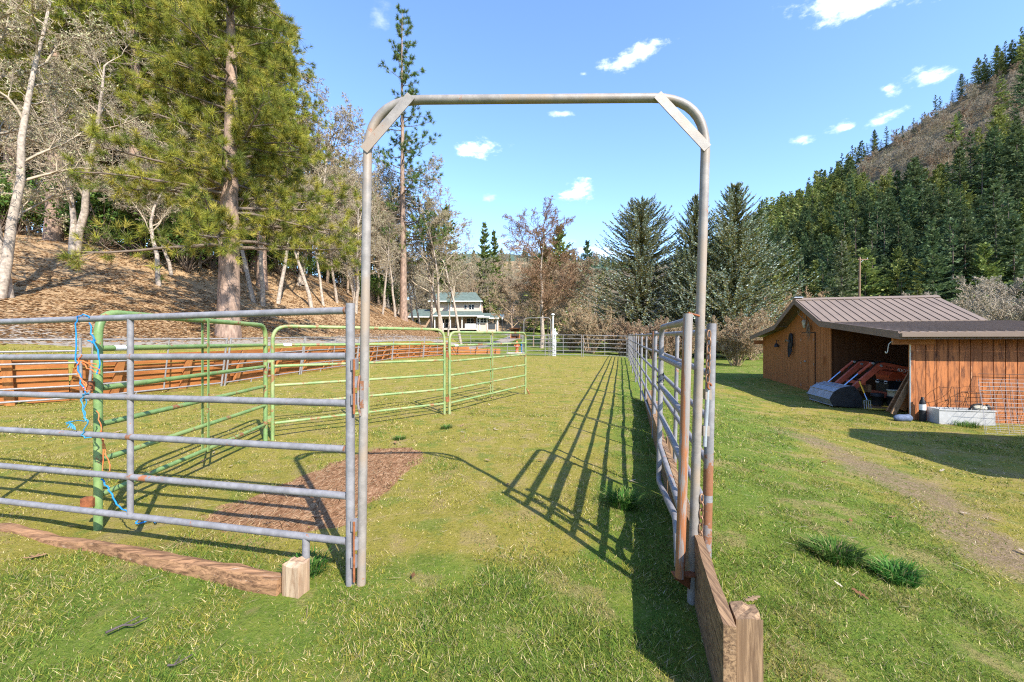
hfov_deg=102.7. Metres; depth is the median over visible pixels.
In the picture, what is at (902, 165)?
leafless oak
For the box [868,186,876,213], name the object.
conifer tree
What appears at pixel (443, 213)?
bare tree
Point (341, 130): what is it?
bare tree
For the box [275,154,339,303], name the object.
bare tree
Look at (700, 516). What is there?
chain
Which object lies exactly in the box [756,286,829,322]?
bare shrub
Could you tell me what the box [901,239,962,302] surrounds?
conifer tree
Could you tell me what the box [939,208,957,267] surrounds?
conifer tree
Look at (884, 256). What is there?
conifer tree
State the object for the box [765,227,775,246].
conifer tree
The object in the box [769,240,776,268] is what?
conifer tree
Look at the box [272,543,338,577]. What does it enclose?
grass clump
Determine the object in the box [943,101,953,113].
leafless oak
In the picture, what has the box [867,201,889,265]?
conifer tree
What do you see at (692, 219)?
blue spruce
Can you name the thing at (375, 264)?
bare tree
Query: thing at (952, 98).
conifer tree
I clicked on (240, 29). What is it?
pine tree
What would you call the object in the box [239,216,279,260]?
evergreen shrub
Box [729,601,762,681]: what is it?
wooden post
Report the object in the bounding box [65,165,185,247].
evergreen shrub
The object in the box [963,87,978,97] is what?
leafless oak
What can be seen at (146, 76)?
pine tree
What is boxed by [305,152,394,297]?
bare tree
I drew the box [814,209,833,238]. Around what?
conifer tree
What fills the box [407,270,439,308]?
bare tree
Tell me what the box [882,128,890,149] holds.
conifer tree
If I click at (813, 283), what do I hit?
conifer tree
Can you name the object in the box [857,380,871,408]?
digging fork
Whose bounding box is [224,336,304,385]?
fence panel
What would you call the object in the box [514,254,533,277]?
bare tree
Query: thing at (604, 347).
fence panel
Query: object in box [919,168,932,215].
conifer tree
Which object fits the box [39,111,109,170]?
bare tree
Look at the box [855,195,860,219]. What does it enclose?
conifer tree
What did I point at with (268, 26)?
pine tree
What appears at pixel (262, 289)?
bare tree
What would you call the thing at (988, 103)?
leafless oak
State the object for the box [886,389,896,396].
pail
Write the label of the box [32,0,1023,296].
sky
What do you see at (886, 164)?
leafless oak
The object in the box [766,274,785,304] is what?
conifer tree
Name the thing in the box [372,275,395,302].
evergreen shrub
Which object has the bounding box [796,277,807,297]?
conifer tree
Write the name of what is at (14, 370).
plank wall
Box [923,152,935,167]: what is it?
leafless oak
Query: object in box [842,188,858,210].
conifer tree
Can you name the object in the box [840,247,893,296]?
conifer tree
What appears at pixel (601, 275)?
conifer tree
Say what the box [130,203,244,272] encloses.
evergreen shrub
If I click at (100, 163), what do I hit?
pine tree
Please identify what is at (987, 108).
leafless oak
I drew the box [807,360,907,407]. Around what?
tractor
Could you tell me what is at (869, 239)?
conifer tree
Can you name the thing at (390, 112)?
gate arch
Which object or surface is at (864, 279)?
conifer tree
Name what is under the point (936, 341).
barn
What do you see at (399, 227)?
bare tree
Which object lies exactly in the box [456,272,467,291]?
bare tree
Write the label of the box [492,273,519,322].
bare tree
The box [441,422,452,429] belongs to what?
grass clump
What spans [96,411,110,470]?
twine
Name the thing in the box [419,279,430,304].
bare tree
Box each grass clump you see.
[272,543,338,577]
[391,434,405,440]
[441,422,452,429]
[599,481,651,510]
[796,530,879,568]
[851,549,935,588]
[954,420,984,428]
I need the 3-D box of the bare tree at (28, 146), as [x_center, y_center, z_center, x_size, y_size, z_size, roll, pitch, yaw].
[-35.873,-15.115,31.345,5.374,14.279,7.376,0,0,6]
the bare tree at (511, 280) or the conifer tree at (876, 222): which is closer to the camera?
the bare tree at (511, 280)
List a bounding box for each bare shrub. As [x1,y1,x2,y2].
[557,322,587,351]
[558,301,619,352]
[604,316,637,355]
[624,317,681,358]
[650,320,694,358]
[704,307,771,365]
[728,307,775,359]
[748,292,799,320]
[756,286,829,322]
[902,291,957,304]
[951,291,1000,319]
[952,275,1023,320]
[955,275,1019,320]
[979,279,1023,318]
[996,277,1023,320]
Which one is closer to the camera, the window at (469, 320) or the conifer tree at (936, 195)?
the window at (469, 320)
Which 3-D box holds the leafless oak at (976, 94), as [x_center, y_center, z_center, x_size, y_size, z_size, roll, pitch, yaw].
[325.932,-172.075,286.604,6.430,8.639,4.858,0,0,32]
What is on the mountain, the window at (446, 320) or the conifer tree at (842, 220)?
the conifer tree at (842, 220)
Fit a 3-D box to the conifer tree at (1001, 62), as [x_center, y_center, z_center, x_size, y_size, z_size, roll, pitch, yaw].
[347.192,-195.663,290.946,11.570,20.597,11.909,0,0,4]
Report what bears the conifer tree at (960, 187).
on the mountain
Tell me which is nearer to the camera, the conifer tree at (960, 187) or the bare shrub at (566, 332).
the bare shrub at (566, 332)
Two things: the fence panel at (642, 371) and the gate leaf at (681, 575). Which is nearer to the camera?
the gate leaf at (681, 575)
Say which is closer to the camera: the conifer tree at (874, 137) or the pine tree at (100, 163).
the pine tree at (100, 163)
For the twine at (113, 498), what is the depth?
2.72 m
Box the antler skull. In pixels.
[797,308,810,340]
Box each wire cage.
[939,386,961,409]
[961,391,983,406]
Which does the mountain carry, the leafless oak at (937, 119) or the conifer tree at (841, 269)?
the leafless oak at (937, 119)
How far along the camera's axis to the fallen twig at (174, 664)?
1.66 m
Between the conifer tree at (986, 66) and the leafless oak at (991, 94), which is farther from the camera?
the conifer tree at (986, 66)
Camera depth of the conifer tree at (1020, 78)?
207.96 m
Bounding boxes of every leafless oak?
[856,159,869,168]
[856,163,866,172]
[876,160,893,169]
[880,153,891,163]
[891,132,900,143]
[894,142,902,155]
[897,130,911,139]
[897,150,907,159]
[897,159,905,169]
[900,144,911,159]
[904,126,916,136]
[909,139,922,150]
[914,149,926,166]
[915,135,929,146]
[916,148,935,164]
[919,116,934,126]
[920,113,932,127]
[921,124,933,135]
[922,139,944,156]
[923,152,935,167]
[924,147,940,158]
[925,136,934,146]
[928,156,935,167]
[932,117,944,131]
[932,139,945,163]
[935,151,948,163]
[938,141,959,162]
[939,111,949,122]
[942,127,953,144]
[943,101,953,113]
[959,105,970,123]
[961,100,975,112]
[961,129,969,141]
[962,126,974,140]
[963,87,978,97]
[964,84,978,100]
[964,117,975,130]
[970,102,980,113]
[973,88,983,97]
[978,97,993,109]
[978,118,989,136]
[981,104,991,113]
[983,91,994,99]
[983,98,993,110]
[989,77,998,85]
[993,70,1003,81]
[1006,79,1019,92]
[1010,61,1021,77]
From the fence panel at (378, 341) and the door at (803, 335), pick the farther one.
the fence panel at (378, 341)
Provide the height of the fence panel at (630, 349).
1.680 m
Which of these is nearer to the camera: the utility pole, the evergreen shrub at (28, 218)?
the evergreen shrub at (28, 218)
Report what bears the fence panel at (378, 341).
on the ground at (390, 532)
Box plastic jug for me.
[919,397,925,421]
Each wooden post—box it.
[282,556,309,598]
[666,436,672,457]
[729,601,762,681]
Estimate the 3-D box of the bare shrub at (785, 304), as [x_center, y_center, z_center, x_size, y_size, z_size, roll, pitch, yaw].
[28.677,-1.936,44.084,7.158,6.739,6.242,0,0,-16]
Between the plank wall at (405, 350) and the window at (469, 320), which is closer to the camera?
the plank wall at (405, 350)
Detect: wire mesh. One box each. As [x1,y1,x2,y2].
[978,374,1023,425]
[978,379,1023,432]
[978,382,1023,434]
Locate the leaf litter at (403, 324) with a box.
[0,231,448,345]
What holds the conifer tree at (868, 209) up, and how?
on the mountain
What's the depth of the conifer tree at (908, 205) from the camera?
139.62 m
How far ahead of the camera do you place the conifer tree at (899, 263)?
113.02 m
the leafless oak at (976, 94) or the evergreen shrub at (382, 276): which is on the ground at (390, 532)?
the evergreen shrub at (382, 276)
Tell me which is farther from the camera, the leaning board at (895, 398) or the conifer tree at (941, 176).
the conifer tree at (941, 176)
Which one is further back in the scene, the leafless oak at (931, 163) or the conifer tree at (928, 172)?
the leafless oak at (931, 163)
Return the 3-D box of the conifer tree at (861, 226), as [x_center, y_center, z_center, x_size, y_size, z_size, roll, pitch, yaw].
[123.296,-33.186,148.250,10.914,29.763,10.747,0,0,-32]
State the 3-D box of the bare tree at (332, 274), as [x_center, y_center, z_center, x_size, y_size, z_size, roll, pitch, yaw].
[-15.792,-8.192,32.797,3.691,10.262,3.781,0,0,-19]
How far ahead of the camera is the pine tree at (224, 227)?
16.59 m
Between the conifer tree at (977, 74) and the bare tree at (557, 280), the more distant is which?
the conifer tree at (977, 74)
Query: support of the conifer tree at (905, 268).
on the mountain
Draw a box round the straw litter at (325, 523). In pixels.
[195,446,424,530]
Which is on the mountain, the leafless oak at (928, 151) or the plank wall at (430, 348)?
the leafless oak at (928, 151)
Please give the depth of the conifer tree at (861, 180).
211.13 m
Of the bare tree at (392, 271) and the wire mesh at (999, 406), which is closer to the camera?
the wire mesh at (999, 406)
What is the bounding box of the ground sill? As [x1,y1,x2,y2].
[0,523,281,595]
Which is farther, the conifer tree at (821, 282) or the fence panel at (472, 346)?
the conifer tree at (821, 282)
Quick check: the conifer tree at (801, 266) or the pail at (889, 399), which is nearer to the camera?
the pail at (889, 399)
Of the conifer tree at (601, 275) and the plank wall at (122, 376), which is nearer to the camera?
the plank wall at (122, 376)
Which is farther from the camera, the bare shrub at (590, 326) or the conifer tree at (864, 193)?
the conifer tree at (864, 193)
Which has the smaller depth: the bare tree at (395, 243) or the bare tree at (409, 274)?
the bare tree at (395, 243)
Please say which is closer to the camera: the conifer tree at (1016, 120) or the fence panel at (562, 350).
the fence panel at (562, 350)
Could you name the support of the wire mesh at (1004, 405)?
on the ground at (390, 532)
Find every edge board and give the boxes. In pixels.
[644,388,650,427]
[653,414,671,492]
[668,458,735,681]
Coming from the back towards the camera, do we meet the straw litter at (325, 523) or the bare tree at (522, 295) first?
the bare tree at (522, 295)
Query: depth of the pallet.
10.69 m
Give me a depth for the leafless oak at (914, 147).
269.75 m
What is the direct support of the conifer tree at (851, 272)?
on the ground at (390, 532)
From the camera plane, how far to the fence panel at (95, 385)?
3.56 m
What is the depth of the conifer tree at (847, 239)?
135.22 m
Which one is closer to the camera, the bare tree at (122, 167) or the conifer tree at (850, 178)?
the bare tree at (122, 167)
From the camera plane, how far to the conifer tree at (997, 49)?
300.02 m
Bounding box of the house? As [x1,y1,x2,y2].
[408,292,499,331]
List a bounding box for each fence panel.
[0,303,358,586]
[0,338,82,403]
[80,310,270,530]
[87,338,227,400]
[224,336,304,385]
[271,325,448,440]
[300,336,359,373]
[357,336,394,360]
[392,337,424,359]
[423,337,447,356]
[448,331,529,413]
[451,335,491,355]
[493,335,522,355]
[545,335,581,356]
[584,335,626,357]
[630,334,631,365]
[632,334,634,372]
[635,333,640,386]
[640,331,653,435]
[652,323,716,556]
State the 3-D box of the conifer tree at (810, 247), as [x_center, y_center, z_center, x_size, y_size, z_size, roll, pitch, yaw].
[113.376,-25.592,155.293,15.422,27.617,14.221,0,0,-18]
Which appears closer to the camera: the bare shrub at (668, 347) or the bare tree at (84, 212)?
the bare tree at (84, 212)
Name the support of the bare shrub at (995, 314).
on the ground at (390, 532)
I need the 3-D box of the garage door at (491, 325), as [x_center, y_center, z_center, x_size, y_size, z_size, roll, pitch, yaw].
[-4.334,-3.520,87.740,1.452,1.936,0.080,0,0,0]
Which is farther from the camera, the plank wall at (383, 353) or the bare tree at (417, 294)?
the bare tree at (417, 294)
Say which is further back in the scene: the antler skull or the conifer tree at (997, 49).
the conifer tree at (997, 49)
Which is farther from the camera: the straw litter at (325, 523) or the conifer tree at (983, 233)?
the conifer tree at (983, 233)
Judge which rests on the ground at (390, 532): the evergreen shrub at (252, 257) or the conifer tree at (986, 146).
the evergreen shrub at (252, 257)
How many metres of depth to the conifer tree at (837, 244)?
132.00 m
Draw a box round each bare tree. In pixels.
[0,0,154,298]
[0,20,199,254]
[0,81,46,176]
[0,127,80,186]
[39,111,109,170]
[63,52,176,243]
[85,130,126,243]
[87,153,194,285]
[91,154,179,275]
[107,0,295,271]
[113,125,151,243]
[168,128,255,302]
[182,145,261,266]
[199,92,282,305]
[245,183,326,307]
[269,69,386,285]
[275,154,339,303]
[289,171,337,302]
[296,205,335,305]
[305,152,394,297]
[308,160,380,254]
[320,157,355,283]
[321,183,406,313]
[322,123,413,284]
[329,189,374,292]
[333,172,412,308]
[351,192,405,304]
[352,162,426,306]
[352,208,409,279]
[353,197,422,310]
[361,202,401,316]
[371,211,405,314]
[373,152,481,333]
[381,256,425,313]
[391,241,420,324]
[392,252,422,321]
[406,193,457,327]
[407,263,430,308]
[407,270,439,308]
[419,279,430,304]
[426,231,466,343]
[434,272,456,291]
[440,261,470,335]
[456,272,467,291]
[460,259,481,286]
[462,271,484,298]
[464,254,504,312]
[483,273,539,332]
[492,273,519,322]
[495,247,512,279]
[498,196,602,347]
[502,262,521,313]
[505,254,524,275]
[506,254,539,317]
[512,263,532,328]
[513,277,528,316]
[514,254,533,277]
[519,282,557,346]
[531,257,591,337]
[536,282,566,345]
[538,248,604,342]
[582,272,611,319]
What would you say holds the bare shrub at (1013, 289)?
on the ground at (390, 532)
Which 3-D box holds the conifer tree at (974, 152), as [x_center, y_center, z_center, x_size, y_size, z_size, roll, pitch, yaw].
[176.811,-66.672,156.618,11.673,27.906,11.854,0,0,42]
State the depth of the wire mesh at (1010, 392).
8.95 m
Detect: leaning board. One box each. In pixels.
[886,373,907,412]
[890,380,907,414]
[900,393,907,410]
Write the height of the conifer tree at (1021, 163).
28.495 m
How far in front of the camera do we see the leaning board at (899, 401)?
9.72 m
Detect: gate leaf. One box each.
[526,335,548,354]
[656,312,699,588]
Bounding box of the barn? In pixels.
[749,295,1023,423]
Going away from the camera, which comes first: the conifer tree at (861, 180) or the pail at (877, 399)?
the pail at (877, 399)
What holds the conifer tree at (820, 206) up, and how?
on the mountain
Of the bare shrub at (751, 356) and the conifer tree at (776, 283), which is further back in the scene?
the conifer tree at (776, 283)
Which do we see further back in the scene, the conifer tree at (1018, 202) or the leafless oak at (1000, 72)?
the leafless oak at (1000, 72)
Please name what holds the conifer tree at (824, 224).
on the mountain
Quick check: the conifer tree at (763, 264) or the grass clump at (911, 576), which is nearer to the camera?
the grass clump at (911, 576)
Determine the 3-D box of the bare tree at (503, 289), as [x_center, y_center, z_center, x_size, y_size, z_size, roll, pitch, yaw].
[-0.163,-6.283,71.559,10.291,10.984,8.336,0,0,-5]
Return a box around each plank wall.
[0,360,69,405]
[69,351,216,399]
[210,347,296,384]
[290,346,345,373]
[355,345,389,361]
[386,342,421,358]
[419,342,447,356]
[451,347,483,354]
[484,349,499,353]
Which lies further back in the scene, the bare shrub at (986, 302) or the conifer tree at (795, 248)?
the conifer tree at (795, 248)
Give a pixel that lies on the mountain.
(876, 174)
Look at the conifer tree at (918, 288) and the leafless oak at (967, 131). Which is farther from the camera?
the leafless oak at (967, 131)
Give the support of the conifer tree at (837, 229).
on the mountain
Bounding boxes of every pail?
[870,393,883,405]
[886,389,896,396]
[886,396,892,405]
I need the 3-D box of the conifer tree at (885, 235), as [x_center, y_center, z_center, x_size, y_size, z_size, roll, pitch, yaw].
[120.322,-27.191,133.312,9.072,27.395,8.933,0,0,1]
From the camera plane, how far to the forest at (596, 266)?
779.56 m
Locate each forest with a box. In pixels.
[522,248,671,269]
[668,36,1023,317]
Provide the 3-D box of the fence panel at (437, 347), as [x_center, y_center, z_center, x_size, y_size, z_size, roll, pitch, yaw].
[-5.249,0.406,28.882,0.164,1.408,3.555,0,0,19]
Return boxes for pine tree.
[0,0,154,241]
[0,0,214,248]
[0,1,69,232]
[0,3,43,176]
[3,125,116,235]
[4,3,168,240]
[56,0,361,338]
[64,0,197,247]
[138,0,321,271]
[148,0,334,270]
[175,1,326,289]
[273,81,315,193]
[320,143,344,279]
[337,153,355,286]
[349,4,454,321]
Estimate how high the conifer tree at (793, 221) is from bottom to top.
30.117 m
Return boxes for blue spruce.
[556,194,720,355]
[624,194,770,353]
[647,181,831,357]
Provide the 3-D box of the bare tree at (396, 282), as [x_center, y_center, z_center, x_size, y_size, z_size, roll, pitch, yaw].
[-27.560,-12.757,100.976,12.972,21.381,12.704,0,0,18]
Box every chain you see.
[698,493,703,536]
[705,330,711,389]
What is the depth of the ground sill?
2.40 m
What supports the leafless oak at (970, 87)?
on the mountain
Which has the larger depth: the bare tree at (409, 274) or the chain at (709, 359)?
the bare tree at (409, 274)
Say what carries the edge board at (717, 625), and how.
on the ground at (390, 532)
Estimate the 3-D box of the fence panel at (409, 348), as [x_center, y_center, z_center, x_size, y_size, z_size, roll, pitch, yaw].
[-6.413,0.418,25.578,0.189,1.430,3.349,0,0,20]
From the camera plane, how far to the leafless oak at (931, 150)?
220.74 m
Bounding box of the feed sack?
[893,414,912,421]
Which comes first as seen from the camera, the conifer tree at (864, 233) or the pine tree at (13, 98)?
the pine tree at (13, 98)
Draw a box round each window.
[445,319,449,327]
[467,318,473,323]
[477,318,485,322]
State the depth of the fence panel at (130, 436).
2.50 m
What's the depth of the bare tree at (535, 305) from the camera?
46.42 m
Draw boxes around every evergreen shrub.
[0,149,65,213]
[0,149,161,246]
[0,160,26,176]
[0,169,69,234]
[0,172,42,232]
[0,176,68,236]
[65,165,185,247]
[68,193,199,262]
[91,157,216,258]
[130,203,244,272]
[142,199,257,269]
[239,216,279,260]
[244,222,278,268]
[267,240,315,274]
[269,246,325,274]
[306,253,335,277]
[307,242,371,286]
[344,267,399,300]
[355,271,390,300]
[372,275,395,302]
[380,286,408,309]
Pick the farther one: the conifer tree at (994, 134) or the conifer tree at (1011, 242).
the conifer tree at (994, 134)
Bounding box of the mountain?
[583,62,1023,317]
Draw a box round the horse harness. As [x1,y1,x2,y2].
[784,333,792,356]
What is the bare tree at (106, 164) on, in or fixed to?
on the ground at (390, 532)
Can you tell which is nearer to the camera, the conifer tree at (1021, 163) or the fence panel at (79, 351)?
the fence panel at (79, 351)
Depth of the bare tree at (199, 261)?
27.61 m
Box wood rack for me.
[509,328,520,337]
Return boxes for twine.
[66,393,90,438]
[75,314,100,392]
[75,354,100,391]
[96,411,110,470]
[100,478,126,511]
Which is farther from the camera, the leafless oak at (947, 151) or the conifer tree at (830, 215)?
the leafless oak at (947, 151)
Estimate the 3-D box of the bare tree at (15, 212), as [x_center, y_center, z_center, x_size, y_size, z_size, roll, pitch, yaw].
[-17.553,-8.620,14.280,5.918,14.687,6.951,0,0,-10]
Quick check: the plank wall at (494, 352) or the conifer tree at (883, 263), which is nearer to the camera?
the plank wall at (494, 352)
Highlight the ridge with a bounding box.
[442,254,626,274]
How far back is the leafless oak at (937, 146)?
219.24 m
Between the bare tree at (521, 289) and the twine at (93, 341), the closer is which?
the twine at (93, 341)
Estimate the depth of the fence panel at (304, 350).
16.57 m
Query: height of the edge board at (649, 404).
0.727 m
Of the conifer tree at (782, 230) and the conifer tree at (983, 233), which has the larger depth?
the conifer tree at (782, 230)
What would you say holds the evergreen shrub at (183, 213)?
on the ground at (390, 532)
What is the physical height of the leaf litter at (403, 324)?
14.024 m
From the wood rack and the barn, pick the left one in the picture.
the wood rack
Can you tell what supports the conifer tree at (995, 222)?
on the mountain
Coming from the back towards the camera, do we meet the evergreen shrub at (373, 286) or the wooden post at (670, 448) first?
the evergreen shrub at (373, 286)
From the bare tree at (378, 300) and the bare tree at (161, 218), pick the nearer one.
the bare tree at (161, 218)
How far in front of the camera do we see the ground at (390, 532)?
3.59 m
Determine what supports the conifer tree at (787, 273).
on the ground at (390, 532)
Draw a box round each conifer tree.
[407,203,479,311]
[468,222,502,313]
[482,229,509,319]
[495,248,508,275]
[513,243,567,333]
[524,225,593,334]
[561,262,592,334]
[578,240,599,310]
[588,272,617,331]
[745,259,764,305]
[754,253,772,304]
[763,254,798,304]
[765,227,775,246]
[766,248,794,288]
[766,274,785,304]
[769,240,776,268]
[773,225,790,264]
[784,240,793,262]
[786,219,801,248]
[786,222,801,246]
[786,243,809,292]
[791,236,803,257]
[791,250,807,295]
[793,249,809,292]
[795,205,817,239]
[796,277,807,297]
[797,210,815,251]
[797,213,806,235]
[798,232,811,268]
[799,221,815,253]
[801,237,817,279]
[801,259,825,297]
[803,270,821,297]
[806,233,832,275]
[807,213,832,259]
[807,226,816,267]
[808,203,816,219]
[808,235,834,287]
[811,204,818,224]
[814,202,828,230]
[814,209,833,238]
[815,259,827,296]
[816,184,831,208]
[818,209,834,231]
[819,236,844,292]
[821,273,840,296]
[823,181,839,207]
[823,231,865,296]
[824,224,842,275]
[827,192,850,237]
[830,203,846,220]
[831,205,859,245]
[833,181,846,204]
[835,178,841,191]
[840,198,868,246]
[840,232,858,282]
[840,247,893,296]
[840,257,861,295]
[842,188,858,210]
[843,181,856,212]
[843,219,877,274]
[845,173,853,193]
[847,209,866,258]
[851,186,870,202]
[851,190,874,218]
[852,217,873,260]
[853,178,862,198]
[854,172,871,190]
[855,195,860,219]
[855,230,898,294]
[856,266,870,291]
[858,196,871,234]
[862,191,895,263]
[862,198,876,242]
[864,225,880,271]
[867,129,880,153]
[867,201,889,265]
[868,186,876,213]
[871,174,896,202]
[873,216,893,280]
[874,189,902,256]
[876,254,893,291]
[877,257,898,294]
[878,182,926,267]
[878,213,916,281]
[878,245,912,295]
[880,191,901,227]
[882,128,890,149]
[883,169,904,213]
[888,219,920,280]
[891,251,910,289]
[892,225,918,276]
[893,272,908,295]
[895,157,942,227]
[896,162,923,201]
[897,156,927,219]
[899,258,945,298]
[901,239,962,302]
[905,238,944,292]
[909,215,958,298]
[911,181,945,249]
[912,174,930,230]
[912,279,922,295]
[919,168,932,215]
[922,183,941,250]
[923,167,948,228]
[930,182,943,212]
[931,95,940,118]
[935,184,971,232]
[937,163,948,211]
[937,181,964,251]
[937,183,963,260]
[937,206,966,262]
[937,217,975,300]
[938,205,989,299]
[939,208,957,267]
[941,271,974,311]
[943,146,980,203]
[944,208,996,287]
[950,90,955,105]
[953,73,968,100]
[956,185,967,225]
[958,131,984,191]
[958,180,984,225]
[959,194,990,273]
[959,244,992,298]
[960,177,1023,263]
[964,242,1011,310]
[967,58,988,87]
[967,148,994,213]
[969,123,1015,196]
[972,130,1003,199]
[972,215,1023,309]
[972,228,999,262]
[974,104,1013,163]
[976,63,988,84]
[976,188,991,232]
[978,208,1023,300]
[981,60,993,80]
[983,169,1014,206]
[987,166,1020,235]
[989,45,1009,75]
[991,51,1011,79]
[993,122,1023,202]
[994,195,1023,263]
[997,176,1014,224]
[997,258,1023,297]
[1002,40,1009,62]
[1002,197,1023,278]
[1004,114,1023,167]
[1004,141,1023,209]
[1004,178,1023,217]
[1007,59,1023,120]
[1011,26,1023,56]
[1013,197,1021,255]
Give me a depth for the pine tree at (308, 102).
32.42 m
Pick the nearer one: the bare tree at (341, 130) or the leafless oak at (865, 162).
the bare tree at (341, 130)
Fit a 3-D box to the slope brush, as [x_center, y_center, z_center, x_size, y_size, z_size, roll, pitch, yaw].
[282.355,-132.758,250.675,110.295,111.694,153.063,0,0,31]
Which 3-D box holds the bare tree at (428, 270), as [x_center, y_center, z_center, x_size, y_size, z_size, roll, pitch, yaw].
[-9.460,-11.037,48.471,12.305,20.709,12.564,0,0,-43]
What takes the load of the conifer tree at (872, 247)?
on the mountain
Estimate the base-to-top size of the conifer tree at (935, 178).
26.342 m
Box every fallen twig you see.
[105,616,147,633]
[167,654,192,666]
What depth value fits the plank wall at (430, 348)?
29.14 m
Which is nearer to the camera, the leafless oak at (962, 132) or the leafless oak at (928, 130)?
the leafless oak at (962, 132)
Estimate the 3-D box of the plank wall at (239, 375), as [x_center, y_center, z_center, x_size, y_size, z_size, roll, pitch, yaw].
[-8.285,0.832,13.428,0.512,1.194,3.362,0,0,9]
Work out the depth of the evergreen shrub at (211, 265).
27.87 m
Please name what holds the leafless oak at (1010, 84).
on the mountain
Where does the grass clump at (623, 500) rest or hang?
on the ground at (390, 532)
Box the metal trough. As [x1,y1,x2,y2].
[927,407,995,425]
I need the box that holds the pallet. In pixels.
[862,404,906,410]
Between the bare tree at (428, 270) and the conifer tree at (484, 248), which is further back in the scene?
the conifer tree at (484, 248)
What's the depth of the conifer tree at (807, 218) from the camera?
183.91 m
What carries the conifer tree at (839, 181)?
on the mountain
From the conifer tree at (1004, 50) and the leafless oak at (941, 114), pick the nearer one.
the leafless oak at (941, 114)
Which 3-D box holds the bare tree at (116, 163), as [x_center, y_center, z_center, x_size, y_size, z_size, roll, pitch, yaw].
[-29.122,-17.020,32.725,11.674,19.243,11.434,0,0,-1]
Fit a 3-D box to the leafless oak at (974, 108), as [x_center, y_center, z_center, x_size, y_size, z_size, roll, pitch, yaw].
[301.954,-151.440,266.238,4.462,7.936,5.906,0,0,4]
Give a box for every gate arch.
[353,91,710,605]
[523,317,550,355]
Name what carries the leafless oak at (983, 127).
on the mountain
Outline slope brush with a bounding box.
[856,74,1023,187]
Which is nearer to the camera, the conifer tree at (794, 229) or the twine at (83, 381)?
the twine at (83, 381)
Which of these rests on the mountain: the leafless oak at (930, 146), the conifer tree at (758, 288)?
the leafless oak at (930, 146)
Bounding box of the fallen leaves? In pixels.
[9,301,1023,600]
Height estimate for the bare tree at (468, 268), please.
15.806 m
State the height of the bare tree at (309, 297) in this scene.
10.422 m
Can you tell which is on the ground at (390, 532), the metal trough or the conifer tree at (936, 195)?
the metal trough
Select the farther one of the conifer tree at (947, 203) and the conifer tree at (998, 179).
the conifer tree at (998, 179)
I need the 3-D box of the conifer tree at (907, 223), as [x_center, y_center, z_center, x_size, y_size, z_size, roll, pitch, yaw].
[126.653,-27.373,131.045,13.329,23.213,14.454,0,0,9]
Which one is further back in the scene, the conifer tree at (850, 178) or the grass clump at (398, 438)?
the conifer tree at (850, 178)
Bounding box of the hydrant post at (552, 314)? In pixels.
[551,313,554,355]
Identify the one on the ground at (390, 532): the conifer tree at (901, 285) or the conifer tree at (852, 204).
the conifer tree at (901, 285)
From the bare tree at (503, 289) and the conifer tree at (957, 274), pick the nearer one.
the bare tree at (503, 289)
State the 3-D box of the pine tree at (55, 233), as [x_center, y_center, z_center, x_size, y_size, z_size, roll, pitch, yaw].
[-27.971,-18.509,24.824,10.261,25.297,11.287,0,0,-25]
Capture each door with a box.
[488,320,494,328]
[801,333,806,389]
[807,333,814,390]
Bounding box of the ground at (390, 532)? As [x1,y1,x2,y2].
[0,230,1023,681]
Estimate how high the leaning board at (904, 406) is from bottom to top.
0.540 m
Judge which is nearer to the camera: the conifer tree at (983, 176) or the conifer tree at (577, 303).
the conifer tree at (577, 303)
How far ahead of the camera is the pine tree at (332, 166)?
53.89 m
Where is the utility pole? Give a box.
[857,257,867,296]
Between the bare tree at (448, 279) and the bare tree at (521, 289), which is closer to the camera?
the bare tree at (448, 279)
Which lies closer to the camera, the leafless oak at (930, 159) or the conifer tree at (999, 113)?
the conifer tree at (999, 113)
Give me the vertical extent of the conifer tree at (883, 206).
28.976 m
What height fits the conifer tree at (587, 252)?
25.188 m
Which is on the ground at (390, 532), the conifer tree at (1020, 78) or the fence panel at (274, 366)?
the fence panel at (274, 366)
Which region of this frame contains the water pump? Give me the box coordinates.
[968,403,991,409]
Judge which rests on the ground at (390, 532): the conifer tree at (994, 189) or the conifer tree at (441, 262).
the conifer tree at (441, 262)
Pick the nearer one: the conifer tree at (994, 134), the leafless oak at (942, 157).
the conifer tree at (994, 134)
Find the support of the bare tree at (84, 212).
on the ground at (390, 532)
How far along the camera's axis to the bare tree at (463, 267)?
53.27 m
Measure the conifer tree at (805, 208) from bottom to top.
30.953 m
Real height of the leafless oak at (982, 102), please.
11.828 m
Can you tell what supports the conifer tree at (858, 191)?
on the mountain
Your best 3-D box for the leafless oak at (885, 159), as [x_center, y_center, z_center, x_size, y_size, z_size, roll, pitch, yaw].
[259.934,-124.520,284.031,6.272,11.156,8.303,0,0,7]
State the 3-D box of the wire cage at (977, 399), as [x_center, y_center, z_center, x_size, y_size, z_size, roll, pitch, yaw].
[10.215,1.486,9.083,0.348,0.696,0.350,0,0,0]
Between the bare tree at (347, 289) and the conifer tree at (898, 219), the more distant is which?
the conifer tree at (898, 219)
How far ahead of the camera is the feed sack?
9.29 m
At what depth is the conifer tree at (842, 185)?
219.62 m
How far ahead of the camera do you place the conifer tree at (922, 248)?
111.14 m
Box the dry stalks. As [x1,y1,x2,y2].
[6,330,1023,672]
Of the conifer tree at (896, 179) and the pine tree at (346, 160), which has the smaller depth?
the pine tree at (346, 160)
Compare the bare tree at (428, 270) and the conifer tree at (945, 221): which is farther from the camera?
the conifer tree at (945, 221)
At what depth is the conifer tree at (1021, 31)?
286.82 m

